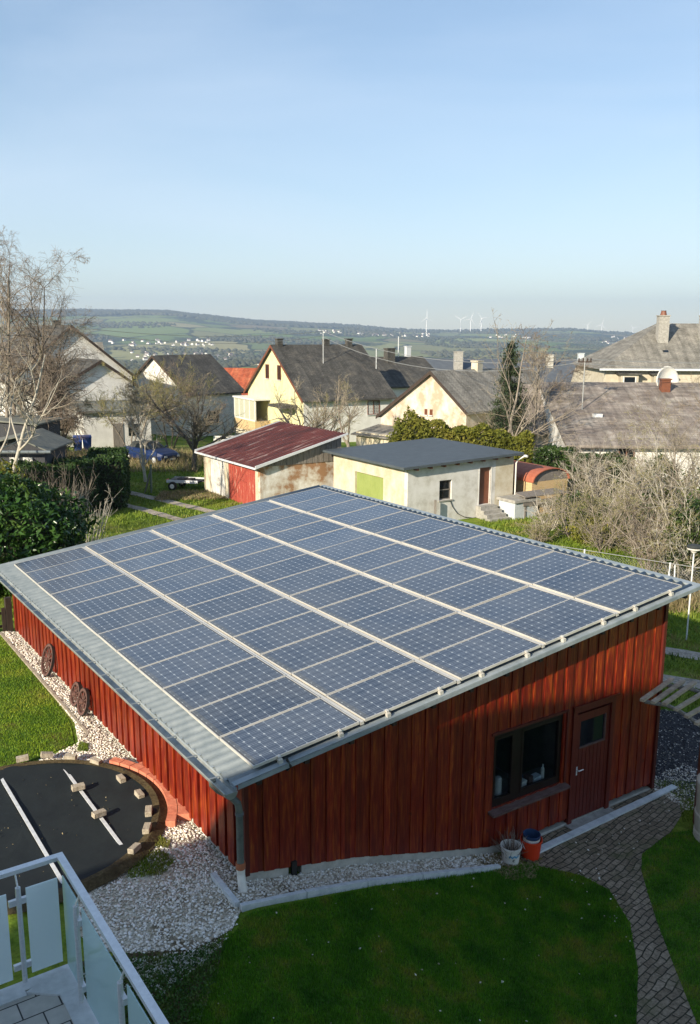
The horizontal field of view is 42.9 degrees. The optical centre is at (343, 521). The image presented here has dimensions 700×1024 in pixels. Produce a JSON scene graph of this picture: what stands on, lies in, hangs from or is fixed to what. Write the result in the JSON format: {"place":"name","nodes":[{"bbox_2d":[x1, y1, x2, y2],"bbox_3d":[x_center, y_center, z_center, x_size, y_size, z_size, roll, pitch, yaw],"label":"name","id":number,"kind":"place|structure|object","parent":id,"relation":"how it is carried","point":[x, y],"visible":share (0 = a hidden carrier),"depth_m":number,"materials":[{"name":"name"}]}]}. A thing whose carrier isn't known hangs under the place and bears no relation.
{"place":"outdoors","nodes":[
{"label":"outdoors","id":0,"kind":"place"},
{"bbox_2d":[0,635,73,766],"bbox_3d":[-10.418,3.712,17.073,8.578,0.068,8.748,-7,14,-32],"label":"side lawn","id":1,"kind":"structure","parent":0,"point":[26,719],"depth_m":16.88,"materials":[{"name":"plant"}]},
{"bbox_2d":[67,445,203,471],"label":"dry grass","id":2,"kind":"structure","parent":0,"point":[187,464],"depth_m":56.85,"materials":[{"name":"plant"}]},
{"bbox_2d":[0,315,699,1023],"bbox_3d":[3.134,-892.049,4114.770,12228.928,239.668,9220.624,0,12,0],"label":"ground","id":3,"kind":"structure","parent":0,"point":[194,329],"depth_m":2831.27,"materials":[{"name":"green plant"}]},
{"bbox_2d":[0,596,13,631],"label":"picket fence","id":4,"kind":"object","parent":3,"relation":"on","point":[7,618],"visible":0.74,"depth_m":21.82,"materials":[{"name":"brown wood"}]},
{"bbox_2d":[0,294,40,453],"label":"young tree","id":5,"kind":"object","parent":3,"relation":"on","point":[10,406],"visible":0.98,"depth_m":35.48,"materials":[{"name":"beige plant"}]},
{"bbox_2d":[0,414,62,436],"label":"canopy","id":6,"kind":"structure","parent":3,"relation":"on","point":[18,427],"depth_m":44.45,"materials":[{"name":"fabric"}]},
{"bbox_2d":[0,428,72,465],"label":"garden hut","id":7,"kind":"object","parent":3,"relation":"on","point":[44,446],"visible":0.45,"depth_m":40.33,"materials":[{"name":"fabric"}]},
{"bbox_2d":[0,332,83,471],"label":"young tree","id":8,"kind":"object","parent":3,"relation":"on","point":[19,443],"visible":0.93,"depth_m":36.62,"materials":[{"name":"brown plant"}]},
{"bbox_2d":[0,632,88,738],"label":"lawn edging","id":9,"kind":"object","parent":3,"relation":"on","point":[39,678],"visible":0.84,"depth_m":18.38,"materials":[{"name":"concrete"}]},
{"bbox_2d":[0,227,89,414],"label":"birch tree","id":10,"kind":"object","parent":3,"relation":"on","point":[14,296],"visible":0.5,"depth_m":47.07,"materials":[{"name":"brown plant"}]},
{"bbox_2d":[0,964,98,1023],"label":"terrace","id":11,"kind":"structure","parent":3,"relation":"on","point":[50,997],"depth_m":7.02,"materials":[{"name":"tile"}]},
{"bbox_2d":[0,852,168,1023],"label":"glass railing","id":12,"kind":"object","parent":11,"relation":"on","point":[108,999],"visible":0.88,"depth_m":6.98,"materials":[{"name":"metal"}]},
{"bbox_2d":[0,467,100,598],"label":"laurel shrub","id":13,"kind":"object","parent":3,"relation":"on","point":[34,521],"visible":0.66,"depth_m":24.93,"materials":[{"name":"green plant"}]},
{"bbox_2d":[3,455,101,514],"bbox_3d":[-13.407,-1.434,40.306,2.134,3.146,5.361,6,13,25],"label":"clipped hedge","id":14,"kind":"object","parent":3,"relation":"on","point":[86,471],"visible":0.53,"depth_m":40.79,"materials":[{"name":"green plant"}]},
{"bbox_2d":[0,236,105,456],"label":"birch tree","id":15,"kind":"object","parent":3,"relation":"on","point":[8,354],"visible":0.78,"depth_m":44.69,"materials":[{"name":"brown plant"}]},
{"bbox_2d":[0,250,107,418],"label":"birch tree","id":16,"kind":"object","parent":3,"relation":"on","point":[62,393],"visible":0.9,"depth_m":45.41,"materials":[{"name":"brown plant"}]},
{"bbox_2d":[24,347,96,456],"bbox_3d":[-18.571,-7.643,58.190,4.806,7.726,6.772,0,12,0],"label":"weeping tree","id":17,"kind":"object","parent":3,"relation":"on","point":[70,425],"visible":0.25,"depth_m":57.60,"materials":[{"name":"brown plant"}]},
{"bbox_2d":[0,320,136,415],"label":"gable house","id":18,"kind":"structure","parent":3,"relation":"on","point":[107,358],"depth_m":76.62,"materials":[{"name":"white paint"}]},
{"bbox_2d":[25,358,138,446],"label":"gable house","id":19,"kind":"structure","parent":3,"relation":"on","point":[110,383],"depth_m":70.35,"materials":[{"name":"white paint"}]},
{"bbox_2d":[0,759,167,914],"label":"covered pond","id":20,"kind":"structure","parent":3,"relation":"on","point":[96,854],"depth_m":13.27,"materials":[{"name":"fabric"}]},
{"bbox_2d":[1,778,61,883],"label":"bar","id":21,"kind":"object","parent":20,"relation":"on","point":[38,841],"visible":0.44,"depth_m":13.00,"materials":[{"name":"white metal"}]},
{"bbox_2d":[81,446,130,510],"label":"clipped hedge","id":22,"kind":"object","parent":3,"relation":"on","point":[113,463],"visible":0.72,"depth_m":43.34,"materials":[{"name":"green plant"}]},
{"bbox_2d":[69,399,153,447],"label":"outbuilding","id":23,"kind":"structure","parent":3,"relation":"on","point":[104,436],"depth_m":67.63,"materials":[{"name":"white paint"}]},
{"bbox_2d":[110,376,165,481],"bbox_3d":[-11.755,-5.229,50.995,3.034,6.221,4.182,0,12,0],"label":"garden tree","id":24,"kind":"object","parent":3,"relation":"on","point":[135,400],"visible":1,"depth_m":50.83,"materials":[{"name":"brown plant"}]},
{"bbox_2d":[80,348,222,445],"bbox_3d":[-12.917,-7.735,58.894,10.143,7.556,6.446,0,12,0],"label":"twiggy shrub","id":25,"kind":"object","parent":3,"relation":"on","point":[156,390],"visible":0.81,"depth_m":59.37,"materials":[{"name":"brown plant"}]},
{"bbox_2d":[124,440,180,464],"bbox_3d":[-12.623,-4.568,58.510,4.235,1.360,1.840,9,15,37],"label":"parked car","id":26,"kind":"object","parent":3,"relation":"on","point":[161,452],"visible":0.68,"depth_m":57.69,"materials":[{"name":"blue paint"}]},
{"bbox_2d":[110,353,229,449],"bbox_3d":[-12.848,-8.503,63.709,8.993,7.130,8.069,0,12,0],"label":"twiggy shrub","id":27,"kind":"object","parent":3,"relation":"on","point":[174,403],"visible":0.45,"depth_m":63.52,"materials":[{"name":"brown plant"}]},
{"bbox_2d":[0,308,343,328],"bbox_3d":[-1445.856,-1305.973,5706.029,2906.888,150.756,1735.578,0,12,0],"label":"distant woods","id":28,"kind":"object","parent":3,"relation":"on","point":[203,316],"visible":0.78,"depth_m":5299.35,"materials":[{"name":"green plant"}]},
{"bbox_2d":[132,354,243,437],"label":"white gable house","id":29,"kind":"structure","parent":3,"relation":"on","point":[228,386],"depth_m":94.53,"materials":[{"name":"paint"}]},
{"bbox_2d":[154,489,225,499],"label":"dry grass","id":30,"kind":"structure","parent":3,"relation":"on","point":[182,493],"depth_m":46.79,"materials":[{"name":"brown plant"}]},
{"bbox_2d":[136,367,249,471],"bbox_3d":[-9.045,-6.342,54.964,6.145,6.633,6.209,10,15,38],"label":"fruit tree","id":31,"kind":"object","parent":3,"relation":"on","point":[198,425],"visible":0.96,"depth_m":54.31,"materials":[{"name":"brown plant"}]},
{"bbox_2d":[224,364,258,394],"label":"orange roof house","id":32,"kind":"structure","parent":3,"relation":"on","point":[242,377],"depth_m":114.26,"materials":[{"name":"orange tile"}]},
{"bbox_2d":[1,631,505,953],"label":"gravel bed","id":33,"kind":"object","parent":3,"relation":"on","point":[148,878],"visible":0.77,"depth_m":11.75,"materials":[{"name":"grey gravel"}]},
{"bbox_2d":[41,644,54,676],"bbox_3d":[-6.279,2.947,18.949,0.246,0.684,0.696,-8,14,-33],"label":"wagon wheel","id":34,"kind":"object","parent":33,"relation":"on","point":[48,660],"visible":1,"depth_m":18.90,"materials":[{"name":"wood"}]},
{"bbox_2d":[126,848,175,877],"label":"weeds","id":35,"kind":"object","parent":33,"relation":"on","point":[146,869],"visible":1,"depth_m":12.19,"materials":[{"name":"green plant"}]},
{"bbox_2d":[210,872,239,906],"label":"garden kerb","id":36,"kind":"structure","parent":33,"relation":"on","point":[217,880],"depth_m":11.60,"materials":[{"name":"concrete"}]},
{"bbox_2d":[194,421,347,503],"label":"red shed","id":37,"kind":"structure","parent":3,"relation":"on","point":[273,459],"depth_m":44.66,"materials":[{"name":"paint"}]},
{"bbox_2d":[210,457,224,495],"bbox_3d":[-6.567,-2.309,46.918,0.062,2.050,1.792,-7,14,-32],"label":"door","id":38,"kind":"structure","parent":37,"relation":"in","point":[217,466],"depth_m":46.92,"materials":[{"name":"white paint"}]},
{"bbox_2d":[229,463,255,503],"bbox_3d":[-5.024,-1.802,44.546,0.062,2.050,3.042,-7,14,-32],"label":"door","id":39,"kind":"structure","parent":37,"relation":"in","point":[241,479],"depth_m":44.57,"materials":[{"name":"red paint"}]},
{"bbox_2d":[0,321,611,373],"bbox_3d":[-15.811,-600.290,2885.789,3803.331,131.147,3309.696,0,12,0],"label":"distant woods","id":40,"kind":"object","parent":3,"relation":"on","point":[238,361],"visible":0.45,"depth_m":3304.09,"materials":[{"name":"green plant"}]},
{"bbox_2d":[259,375,354,429],"bbox_3d":[-2.343,-7.224,61.312,6.867,5.848,5.018,0,12,0],"label":"apple tree","id":41,"kind":"object","parent":3,"relation":"on","point":[320,425],"visible":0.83,"depth_m":60.95,"materials":[{"name":"brown plant"}]},
{"bbox_2d":[233,338,396,441],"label":"yellow house","id":42,"kind":"structure","parent":3,"relation":"on","point":[325,363],"depth_m":83.64,"materials":[{"name":"paint"}]},
{"bbox_2d":[284,380,367,431],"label":"apple tree","id":43,"kind":"object","parent":3,"relation":"on","point":[308,419],"visible":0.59,"depth_m":66.36,"materials":[{"name":"brown plant"}]},
{"bbox_2d":[307,374,366,446],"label":"apple tree","id":44,"kind":"object","parent":3,"relation":"on","point":[343,400],"visible":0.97,"depth_m":60.31,"materials":[{"name":"brown plant"}]},
{"bbox_2d":[0,485,699,893],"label":"barn","id":45,"kind":"structure","parent":3,"relation":"on","point":[316,679],"depth_m":15.15,"materials":[{"name":"red wood"}]},
{"bbox_2d":[488,709,570,817],"bbox_3d":[3.069,3.942,14.677,1.770,1.395,0.250,-8,14,-33],"label":"window","id":46,"kind":"structure","parent":45,"relation":"in","point":[515,788],"depth_m":14.67,"materials":[{"name":"brown glass"}]},
{"bbox_2d":[564,693,620,824],"bbox_3d":[4.361,4.147,15.622,1.160,2.190,0.130,-8,14,-33],"label":"door","id":47,"kind":"structure","parent":45,"relation":"in","point":[593,729],"depth_m":15.61,"materials":[{"name":"red paint"}]},
{"bbox_2d":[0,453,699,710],"bbox_3d":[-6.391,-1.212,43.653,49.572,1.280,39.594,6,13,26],"label":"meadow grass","id":48,"kind":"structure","parent":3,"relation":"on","point":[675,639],"depth_m":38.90,"materials":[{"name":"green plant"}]},
{"bbox_2d":[239,864,500,911],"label":"garden kerb","id":49,"kind":"structure","parent":3,"relation":"on","point":[313,892],"depth_m":12.32,"materials":[{"name":"concrete"}]},
{"bbox_2d":[117,862,638,1023],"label":"front lawn","id":50,"kind":"structure","parent":3,"relation":"on","point":[265,967],"depth_m":11.24,"materials":[{"name":"plant"}]},
{"bbox_2d":[62,936,223,1023],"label":"soil bed","id":51,"kind":"object","parent":50,"relation":"on","point":[153,955],"visible":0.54,"depth_m":10.08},
{"bbox_2d":[52,935,224,1023],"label":"ground cover","id":52,"kind":"object","parent":51,"relation":"on","point":[165,979],"visible":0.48,"depth_m":10.01,"materials":[{"name":"green plant"}]},
{"bbox_2d":[370,336,435,401],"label":"dark roof house","id":53,"kind":"structure","parent":3,"relation":"on","point":[400,379],"depth_m":94.87,"materials":[{"name":"grey tile"}]},
{"bbox_2d":[386,404,430,442],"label":"thuja","id":54,"kind":"object","parent":3,"relation":"on","point":[405,428],"visible":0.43,"depth_m":50.26,"materials":[{"name":"green plant"}]},
{"bbox_2d":[127,504,699,688],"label":"track rut","id":55,"kind":"structure","parent":3,"relation":"on","point":[665,677],"depth_m":41.20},
{"bbox_2d":[129,491,699,659],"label":"track rut","id":56,"kind":"structure","parent":3,"relation":"on","point":[684,653],"depth_m":43.05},
{"bbox_2d":[323,438,527,519],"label":"flat roof garage","id":57,"kind":"structure","parent":3,"relation":"on","point":[456,480],"depth_m":41.05,"materials":[{"name":"white paint"}]},
{"bbox_2d":[357,472,382,499],"bbox_3d":[1.301,-1.098,41.800,0.080,2.250,2.394,-7,14,-31],"label":"garage door","id":58,"kind":"structure","parent":57,"relation":"in","point":[368,485],"depth_m":41.70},
{"bbox_2d":[479,467,489,503],"bbox_3d":[6.470,-1.670,41.390,0.700,1.730,0.050,-7,14,-31],"label":"door","id":59,"kind":"structure","parent":57,"relation":"in","point":[484,472],"depth_m":41.40,"materials":[{"name":"brown wood"}]},
{"bbox_2d":[351,360,541,445],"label":"cream gable house","id":60,"kind":"structure","parent":3,"relation":"on","point":[445,395],"depth_m":64.38,"materials":[{"name":"paint"}]},
{"bbox_2d":[414,416,534,462],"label":"thuja hedge","id":61,"kind":"object","parent":3,"relation":"on","point":[521,441],"visible":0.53,"depth_m":49.70,"materials":[{"name":"green plant"}]},
{"bbox_2d":[340,324,634,341],"bbox_3d":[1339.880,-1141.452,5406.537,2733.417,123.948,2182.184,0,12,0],"label":"distant woods","id":62,"kind":"object","parent":3,"relation":"on","point":[362,329],"visible":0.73,"depth_m":5516.67,"materials":[{"name":"green plant"}]},
{"bbox_2d":[476,504,510,521],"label":"concrete steps","id":63,"kind":"structure","parent":3,"relation":"on","point":[492,512],"depth_m":40.93,"materials":[{"name":"grey concrete"}]},
{"bbox_2d":[425,351,584,381],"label":"grey roof hall","id":64,"kind":"structure","parent":3,"relation":"on","point":[441,363],"depth_m":115.47,"materials":[{"name":"white paint"}]},
{"bbox_2d":[484,340,534,463],"bbox_3d":[9.787,-6.477,52.219,3.866,8.289,3.597,0,12,0],"label":"conifer","id":65,"kind":"object","parent":3,"relation":"on","point":[500,423],"visible":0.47,"depth_m":51.79,"materials":[{"name":"green plant"}]},
{"bbox_2d":[500,839,521,866],"bbox_3d":[2.697,5.353,14.364,0.347,0.310,0.346,-5,13,-22],"label":"white bucket","id":66,"kind":"object","parent":3,"relation":"on","point":[514,858],"visible":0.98,"depth_m":14.26,"materials":[{"name":"plastic"}]},
{"bbox_2d":[496,494,539,519],"bbox_3d":[8.159,-0.625,41.645,1.580,1.030,1.280,-7,14,-31],"label":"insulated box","id":67,"kind":"object","parent":3,"relation":"on","point":[512,506],"visible":0.79,"depth_m":41.16,"materials":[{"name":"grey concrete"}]},
{"bbox_2d":[518,384,548,461],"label":"tree","id":68,"kind":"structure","parent":3,"relation":"on","point":[540,422],"depth_m":56.51,"materials":[{"name":"brown plant"}]},
{"bbox_2d":[460,307,615,437],"bbox_3d":[11.316,-7.030,50.491,8.520,9.896,7.254,8,14,31],"label":"tall bare tree","id":69,"kind":"object","parent":3,"relation":"on","point":[515,402],"visible":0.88,"depth_m":50.12,"materials":[{"name":"brown plant"}]},
{"bbox_2d":[489,331,587,457],"bbox_3d":[10.902,-6.189,49.553,4.416,8.637,5.017,-7,14,-32],"label":"tall bare tree","id":70,"kind":"object","parent":3,"relation":"on","point":[532,416],"visible":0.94,"depth_m":49.51,"materials":[{"name":"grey plant"}]},
{"bbox_2d":[514,509,562,542],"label":"thicket shrub","id":71,"kind":"object","parent":3,"relation":"on","point":[542,538],"visible":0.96,"depth_m":36.17,"materials":[{"name":"grey plant"}]},
{"bbox_2d":[515,488,564,518],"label":"wood store","id":72,"kind":"structure","parent":3,"relation":"on","point":[529,494],"depth_m":41.44,"materials":[{"name":"grey wood"}]},
{"bbox_2d":[512,460,569,505],"bbox_3d":[9.106,-1.738,44.662,2.491,2.360,3.620,-7,14,-31],"label":"arched hut","id":73,"kind":"object","parent":3,"relation":"on","point":[530,476],"visible":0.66,"depth_m":43.16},
{"bbox_2d":[525,488,569,530],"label":"thicket shrub","id":74,"kind":"object","parent":3,"relation":"on","point":[544,506],"visible":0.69,"depth_m":38.93,"materials":[{"name":"beige plant"}]},
{"bbox_2d":[515,324,591,442],"bbox_3d":[12.879,-7.783,55.869,4.470,9.162,5.168,9,15,35],"label":"tall bare tree","id":75,"kind":"object","parent":3,"relation":"on","point":[544,362],"visible":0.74,"depth_m":55.25,"materials":[{"name":"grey plant"}]},
{"bbox_2d":[536,474,619,538],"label":"thicket shrub","id":76,"kind":"object","parent":3,"relation":"on","point":[565,531],"visible":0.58,"depth_m":37.43,"materials":[{"name":"brown plant"}]},
{"bbox_2d":[528,443,635,499],"bbox_3d":[12.466,-2.677,48.011,6.038,2.734,2.808,8,14,32],"label":"evergreen hedge","id":77,"kind":"object","parent":3,"relation":"on","point":[550,454],"visible":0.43,"depth_m":47.16,"materials":[{"name":"green plant"}]},
{"bbox_2d":[553,434,616,500],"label":"thicket shrub","id":78,"kind":"object","parent":3,"relation":"on","point":[593,458],"visible":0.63,"depth_m":44.90,"materials":[{"name":"beige plant"}]},
{"bbox_2d":[564,515,630,544],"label":"leafy bush","id":79,"kind":"object","parent":3,"relation":"on","point":[576,534],"visible":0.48,"depth_m":36.12,"materials":[{"name":"green plant"}]},
{"bbox_2d":[557,470,647,552],"bbox_3d":[10.125,-0.113,34.713,3.404,3.708,3.498,10,15,39],"label":"thicket shrub","id":80,"kind":"object","parent":3,"relation":"on","point":[611,538],"visible":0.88,"depth_m":34.78,"materials":[{"name":"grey plant"}]},
{"bbox_2d":[557,449,648,518],"bbox_3d":[12.033,-1.479,42.263,4.606,4.416,4.765,0,12,0],"label":"thicket shrub","id":81,"kind":"object","parent":3,"relation":"on","point":[591,484],"visible":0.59,"depth_m":41.53,"materials":[{"name":"brown plant"}]},
{"bbox_2d":[540,784,677,852],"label":"garden kerb","id":82,"kind":"structure","parent":3,"relation":"on","point":[552,843],"depth_m":15.71,"materials":[{"name":"concrete"}]},
{"bbox_2d":[539,357,699,488],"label":"brown roof house","id":83,"kind":"structure","parent":3,"relation":"on","point":[593,429],"depth_m":53.11,"materials":[{"name":"white paint"}]},
{"bbox_2d":[564,514,683,578],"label":"undergrowth","id":84,"kind":"object","parent":3,"relation":"on","point":[610,552],"visible":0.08,"depth_m":34.28,"materials":[{"name":"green plant"}]},
{"bbox_2d":[590,446,673,524],"bbox_3d":[12.442,-1.379,38.661,3.466,4.029,3.388,9,15,35],"label":"thicket shrub","id":85,"kind":"object","parent":3,"relation":"on","point":[647,489],"visible":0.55,"depth_m":38.66,"materials":[{"name":"brown plant"}]},
{"bbox_2d":[571,311,699,382],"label":"mansard house","id":86,"kind":"structure","parent":3,"relation":"on","point":[663,339],"depth_m":78.60,"materials":[{"name":"grey tile"}]},
{"bbox_2d":[583,466,690,559],"bbox_3d":[11.628,-0.070,33.585,4.602,3.809,3.085,11,16,41],"label":"thicket shrub","id":87,"kind":"object","parent":3,"relation":"on","point":[642,513],"visible":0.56,"depth_m":33.84,"materials":[{"name":"brown plant"}]},
{"bbox_2d":[581,400,699,530],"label":"thicket shrub","id":88,"kind":"object","parent":3,"relation":"on","point":[661,490],"visible":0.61,"depth_m":37.68,"materials":[{"name":"brown plant"}]},
{"bbox_2d":[583,503,698,572],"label":"thicket shrub","id":89,"kind":"object","parent":3,"relation":"on","point":[655,553],"visible":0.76,"depth_m":31.47,"materials":[{"name":"brown plant"}]},
{"bbox_2d":[604,374,699,505],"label":"thicket shrub","id":90,"kind":"object","parent":3,"relation":"on","point":[664,427],"visible":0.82,"depth_m":35.98,"materials":[{"name":"brown plant"}]},
{"bbox_2d":[613,433,699,555],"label":"thicket shrub","id":91,"kind":"object","parent":3,"relation":"on","point":[680,487],"visible":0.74,"depth_m":31.06,"materials":[{"name":"brown plant"}]},
{"bbox_2d":[619,396,699,529],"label":"thicket shrub","id":92,"kind":"object","parent":3,"relation":"on","point":[674,461],"visible":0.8,"depth_m":34.52,"materials":[{"name":"brown plant"}]},
{"bbox_2d":[637,451,681,519],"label":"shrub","id":93,"kind":"object","parent":3,"relation":"on","point":[664,481],"visible":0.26,"depth_m":40.22,"materials":[{"name":"brown plant"}]},
{"bbox_2d":[628,470,699,579],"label":"thicket shrub","id":94,"kind":"object","parent":3,"relation":"on","point":[670,547],"visible":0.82,"depth_m":29.98,"materials":[{"name":"brown plant"}]},
{"bbox_2d":[640,677,699,823],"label":"slatted canopy","id":95,"kind":"object","parent":3,"relation":"on","point":[671,698],"visible":0.98,"depth_m":15.26,"materials":[{"name":"brown wood"}]},
{"bbox_2d":[654,780,695,821],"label":"grass","id":96,"kind":"structure","parent":3,"relation":"on","point":[688,799],"depth_m":16.50,"materials":[{"name":"green plant"}]},
{"bbox_2d":[654,709,699,799],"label":"dark gravel yard","id":97,"kind":"structure","parent":3,"relation":"on","point":[693,744],"depth_m":18.50,"materials":[{"name":"grey gravel"}]},
{"bbox_2d":[83,710,698,1023],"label":"stray pebbles","id":98,"kind":"object","parent":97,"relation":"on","point":[209,952],"visible":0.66,"depth_m":10.75,"materials":[{"name":"grey gravel"}]},
{"bbox_2d":[661,492,699,580],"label":"shrub","id":99,"kind":"object","parent":3,"relation":"on","point":[692,531],"visible":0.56,"depth_m":30.43,"materials":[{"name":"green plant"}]},
{"bbox_2d":[0,0,699,332],"label":"sky","id":100,"kind":"structure","parent":0,"point":[398,164],"materials":[{"name":"blue"}]},
{"bbox_2d":[519,784,696,1023],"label":"paved path","id":101,"kind":"structure","parent":0,"point":[662,997],"depth_m":14.22,"materials":[{"name":"stone"}]},
{"bbox_2d":[473,852,541,879],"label":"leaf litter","id":102,"kind":"object","parent":101,"relation":"on","point":[498,857],"visible":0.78,"depth_m":14.21,"materials":[{"name":"brown plant"}]},
{"bbox_2d":[520,833,542,860],"bbox_3d":[3.063,5.341,14.574,0.368,0.360,0.368,-5,13,-22],"label":"red bucket","id":103,"kind":"object","parent":101,"relation":"on","point":[532,851],"visible":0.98,"depth_m":14.44,"materials":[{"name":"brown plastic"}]},
{"bbox_2d":[641,828,699,1023],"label":"lawn","id":104,"kind":"structure","parent":0,"point":[683,932],"depth_m":13.46,"materials":[{"name":"plant"}]},
{"bbox_2d":[693,773,699,842],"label":"water barrel","id":105,"kind":"object","parent":104,"relation":"on","point":[696,830],"visible":1,"depth_m":15.09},
{"bbox_2d":[669,574,699,612],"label":"dry grass","id":106,"kind":"structure","parent":0,"point":[694,598],"depth_m":27.89,"materials":[{"name":"beige plant"}]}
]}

